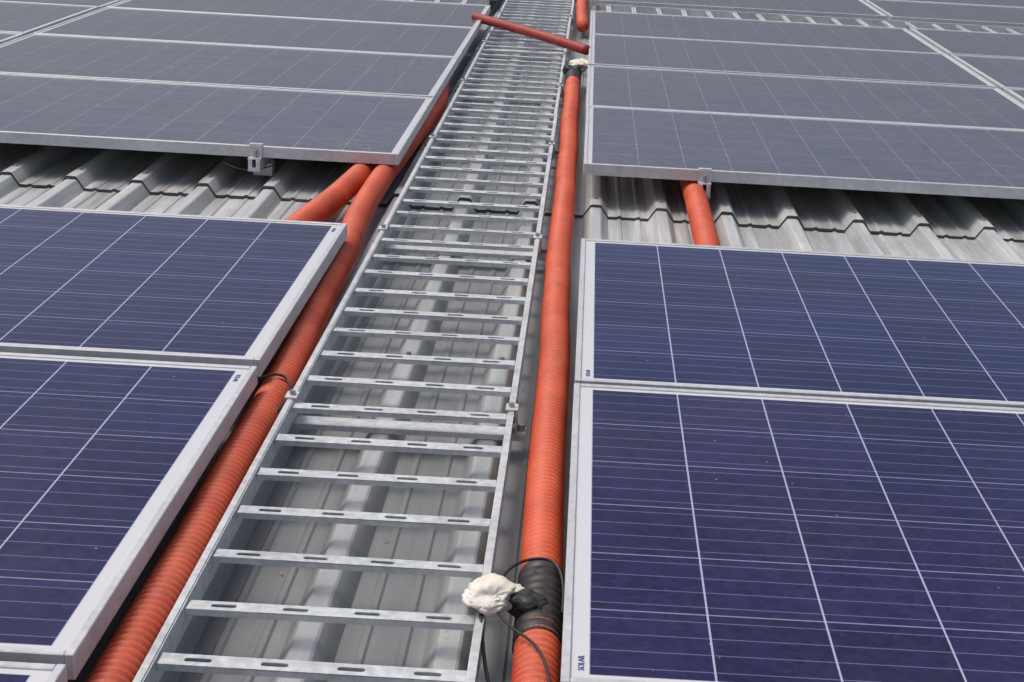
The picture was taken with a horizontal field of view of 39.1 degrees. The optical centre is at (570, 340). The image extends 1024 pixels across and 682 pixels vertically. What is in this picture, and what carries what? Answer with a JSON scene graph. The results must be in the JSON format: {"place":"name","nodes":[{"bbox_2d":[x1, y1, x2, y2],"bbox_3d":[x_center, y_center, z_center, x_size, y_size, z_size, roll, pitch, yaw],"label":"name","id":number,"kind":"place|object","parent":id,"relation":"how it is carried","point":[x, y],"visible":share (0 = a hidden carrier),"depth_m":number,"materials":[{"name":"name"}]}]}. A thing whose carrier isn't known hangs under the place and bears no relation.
{"place":"outdoors","nodes":[
{"label":"outdoors","id":0,"kind":"place"},
{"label":"walls","id":1,"kind":"object","parent":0,"visible":0},
{"bbox_2d":[0,174,1023,681],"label":"roof sheet","id":2,"kind":"object","parent":1,"relation":"on","point":[430,648],"visible":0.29,"depth_m":2.66,"materials":[{"name":"grey metal"}]},
{"bbox_2d":[86,82,448,681],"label":"corrugated conduit","id":3,"kind":"object","parent":2,"relation":"on","point":[122,657],"visible":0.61,"depth_m":2.42,"materials":[{"name":"orange plastic"}]},
{"bbox_2d":[257,373,290,413],"bbox_3d":[-0.563,0.114,2.641,0.071,0.038,0.225,3,20,0],"label":"loose wire","id":4,"kind":"object","parent":3,"relation":"on","point":[289,387],"visible":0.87,"depth_m":2.72,"materials":[{"name":"black rubber"}]},
{"bbox_2d":[284,163,377,221],"bbox_3d":[-0.694,-0.561,4.587,0.182,0.080,3.209,4,20,3],"label":"corrugated conduit","id":5,"kind":"object","parent":2,"relation":"on","point":[331,200],"visible":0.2,"depth_m":4.12,"materials":[{"name":"orange plastic"}]},
{"bbox_2d":[132,0,576,681],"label":"cable ladder","id":6,"kind":"object","parent":2,"relation":"on","point":[162,656],"visible":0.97,"depth_m":2.69,"materials":[{"name":"metal"}]},
{"bbox_2d":[461,58,587,681],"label":"corrugated conduit","id":7,"kind":"object","parent":6,"relation":"attached to","point":[530,601],"visible":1,"depth_m":2.43,"materials":[{"name":"orange plastic"}]},
{"bbox_2d":[479,613,489,681],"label":"loose wire","id":8,"kind":"object","parent":7,"relation":"attached to","point":[484,653],"visible":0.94,"depth_m":1.92,"materials":[{"name":"black rubber"}]},
{"bbox_2d":[497,612,550,681],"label":"loose wire","id":9,"kind":"object","parent":7,"relation":"on","point":[533,643],"visible":1,"depth_m":1.89,"materials":[{"name":"black rubber"}]},
{"bbox_2d":[501,557,564,614],"bbox_3d":[-0.054,0.343,2.049,0.095,0.036,0.110,3,20,0],"label":"loose wire","id":10,"kind":"object","parent":7,"relation":"on","point":[554,563],"visible":0.88,"depth_m":2.07,"materials":[{"name":"black rubber"}]},
{"bbox_2d":[472,12,589,54],"bbox_3d":[-0.215,-1.548,7.222,0.052,0.059,1.099,-9,23,-31],"label":"red pipe","id":11,"kind":"object","parent":6,"relation":"on","point":[562,42],"visible":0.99,"depth_m":7.13,"materials":[{"name":"plastic"}]},
{"bbox_2d":[14,36,985,359],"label":"roof screws","id":12,"kind":"object","parent":2,"relation":"on","point":[596,198],"visible":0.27,"depth_m":4.45,"materials":[{"name":"metal"}]},
{"bbox_2d":[0,0,1023,241],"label":"roof sheet","id":13,"kind":"object","parent":2,"relation":"on","point":[622,198],"visible":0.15,"depth_m":4.66,"materials":[{"name":"grey metal"}]},
{"bbox_2d":[248,143,274,175],"bbox_3d":[-0.933,-1.222,6.342,0.060,0.119,4.085,3,20,0],"label":"mounting rail","id":14,"kind":"object","parent":13,"relation":"on","point":[257,162],"visible":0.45,"depth_m":4.43,"materials":[{"name":"metal"}]},
{"bbox_2d":[0,73,433,164],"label":"solar panel","id":15,"kind":"object","parent":14,"relation":"on","point":[203,119],"visible":1,"depth_m":4.80,"materials":[{"name":"glass"}]},
{"bbox_2d":[0,33,458,105],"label":"solar panel","id":16,"kind":"object","parent":14,"relation":"on","point":[241,65],"visible":0.85,"depth_m":5.82,"materials":[{"name":"glass"}]},
{"bbox_2d":[33,7,476,62],"bbox_3d":[-1.420,-1.452,6.805,1.880,0.036,0.992,3,20,0],"label":"solar panel","id":17,"kind":"object","parent":14,"relation":"on","point":[276,31],"visible":0.8,"depth_m":6.76,"materials":[{"name":"glass"}]},
{"bbox_2d":[224,159,287,169],"bbox_3d":[-0.955,-0.558,4.499,0.247,0.030,0.056,-10,23,-33],"label":"loose wire","id":18,"kind":"object","parent":14,"relation":"attached to","point":[264,167],"visible":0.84,"depth_m":4.46,"materials":[{"name":"black rubber"}]},
{"bbox_2d":[106,0,490,32],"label":"solar panel","id":19,"kind":"object","parent":14,"relation":"on","point":[423,13],"visible":0.67,"depth_m":7.62,"materials":[{"name":"glass"}]},
{"bbox_2d":[405,0,488,4],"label":"cable ladder","id":20,"kind":"object","parent":13,"relation":"on","point":[480,2],"visible":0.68,"depth_m":8.67,"materials":[{"name":"metal"}]},
{"bbox_2d":[576,0,588,31],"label":"corrugated conduit","id":21,"kind":"object","parent":13,"relation":"on","point":[581,17],"visible":1,"depth_m":8.30,"materials":[{"name":"orange plastic"}]},
{"bbox_2d":[697,168,711,199],"bbox_3d":[0.450,-1.145,6.342,0.060,0.119,4.085,3,20,0],"label":"mounting rail","id":22,"kind":"object","parent":13,"relation":"on","point":[704,177],"visible":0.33,"depth_m":4.43,"materials":[{"name":"metal"}]},
{"bbox_2d":[590,10,942,52],"bbox_3d":[1.005,-1.654,7.756,1.800,0.036,0.992,3,20,0],"label":"solar panel","id":23,"kind":"object","parent":22,"relation":"on","point":[752,31],"visible":0.74,"depth_m":7.74,"materials":[{"name":"glass"}]},
{"bbox_2d":[588,33,996,87],"bbox_3d":[0.986,-1.320,6.805,1.800,0.036,0.992,3,20,0],"label":"solar panel","id":24,"kind":"object","parent":22,"relation":"on","point":[771,59],"visible":0.78,"depth_m":6.75,"materials":[{"name":"glass"}]},
{"bbox_2d":[583,105,1023,199],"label":"solar panel","id":25,"kind":"object","parent":22,"relation":"on","point":[815,152],"visible":1,"depth_m":4.78,"materials":[{"name":"glass"}]},
{"bbox_2d":[585,65,1023,129],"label":"solar panel","id":26,"kind":"object","parent":22,"relation":"on","point":[821,98],"visible":0.83,"depth_m":5.82,"materials":[{"name":"glass"}]},
{"bbox_2d":[591,0,886,19],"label":"solar panel","id":27,"kind":"object","parent":13,"relation":"on","point":[861,9],"visible":0.81,"depth_m":8.85,"materials":[{"name":"glass"}]},
{"bbox_2d":[599,4,1023,33],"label":"cable ladder","id":28,"kind":"object","parent":13,"relation":"on","point":[907,25],"visible":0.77,"depth_m":8.66,"materials":[{"name":"metal"}]},
{"bbox_2d":[863,0,1023,27],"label":"solar panel","id":29,"kind":"object","parent":13,"relation":"on","point":[951,13],"visible":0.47,"depth_m":9.13,"materials":[{"name":"glass"}]},
{"bbox_2d":[899,0,1023,6],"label":"solar panel","id":30,"kind":"object","parent":13,"relation":"on","point":[1013,3],"visible":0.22,"depth_m":9.83,"materials":[{"name":"glass"}]},
{"bbox_2d":[679,180,720,245],"bbox_3d":[0.366,-0.384,4.258,0.111,0.078,3.101,3,20,1],"label":"corrugated conduit","id":31,"kind":"object","parent":2,"relation":"on","point":[702,225],"visible":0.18,"depth_m":4.12,"materials":[{"name":"orange plastic"}]},
{"bbox_3d":[0.367,0.333,2.239,0.060,0.076,2.970,3,20,0],"label":"mounting rail","id":32,"kind":"object","parent":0,"visible":0},
{"bbox_2d":[560,383,1023,681],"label":"solar panel","id":33,"kind":"object","parent":32,"relation":"on","point":[718,536],"visible":1,"depth_m":2.12,"materials":[{"name":"glass"}]},
{"bbox_2d":[575,238,1023,407],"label":"solar panel","id":34,"kind":"object","parent":32,"relation":"on","point":[805,323],"visible":0.99,"depth_m":3.08,"materials":[{"name":"glass"}]},
{"bbox_3d":[-2.114,0.194,2.239,0.060,0.076,2.970,3,20,0],"label":"mounting rail","id":35,"kind":"object","parent":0,"visible":0},
{"bbox_2d":[0,661,67,681],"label":"solar panel","id":36,"kind":"object","parent":35,"relation":"on","point":[23,672],"visible":1,"depth_m":1.70,"materials":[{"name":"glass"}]},
{"bbox_2d":[0,352,257,679],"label":"solar panel","id":37,"kind":"object","parent":35,"relation":"on","point":[104,462],"visible":1,"depth_m":2.21,"materials":[{"name":"glass"}]},
{"bbox_2d":[0,204,346,376],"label":"solar panel","id":38,"kind":"object","parent":35,"relation":"on","point":[157,286],"visible":1,"depth_m":3.12,"materials":[{"name":"glass"}]},
{"bbox_3d":[2.262,-1.044,6.342,0.060,0.119,4.085,3,20,0],"label":"mounting rail","id":39,"kind":"object","parent":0,"visible":0},
{"bbox_2d":[909,28,1023,57],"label":"solar panel","id":40,"kind":"object","parent":39,"relation":"on","point":[974,43],"visible":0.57,"depth_m":7.78,"materials":[{"name":"glass"}]},
{"bbox_2d":[950,54,1023,90],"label":"solar panel","id":41,"kind":"object","parent":39,"relation":"on","point":[1000,73],"visible":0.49,"depth_m":6.89,"materials":[{"name":"glass"}]},
{"bbox_2d":[1003,88,1023,103],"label":"solar panel","id":42,"kind":"object","parent":39,"relation":"on","point":[1017,94],"visible":0.57,"depth_m":6.21,"materials":[{"name":"glass"}]},
{"bbox_3d":[-3.829,-1.384,6.342,0.060,0.119,4.085,3,20,0],"label":"mounting rail","id":43,"kind":"object","parent":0,"visible":0},
{"bbox_2d":[0,32,24,43],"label":"solar panel","id":44,"kind":"object","parent":43,"relation":"on","point":[6,37],"visible":0.46,"depth_m":6.23,"materials":[{"name":"glass"}]},
{"bbox_2d":[0,1,99,34],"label":"solar panel","id":45,"kind":"object","parent":43,"relation":"on","point":[26,18],"visible":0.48,"depth_m":6.90,"materials":[{"name":"glass"}]},
{"bbox_2d":[0,0,122,8],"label":"solar panel","id":46,"kind":"object","parent":43,"relation":"on","point":[102,3],"visible":0.43,"depth_m":7.40,"materials":[{"name":"glass"}]}
]}

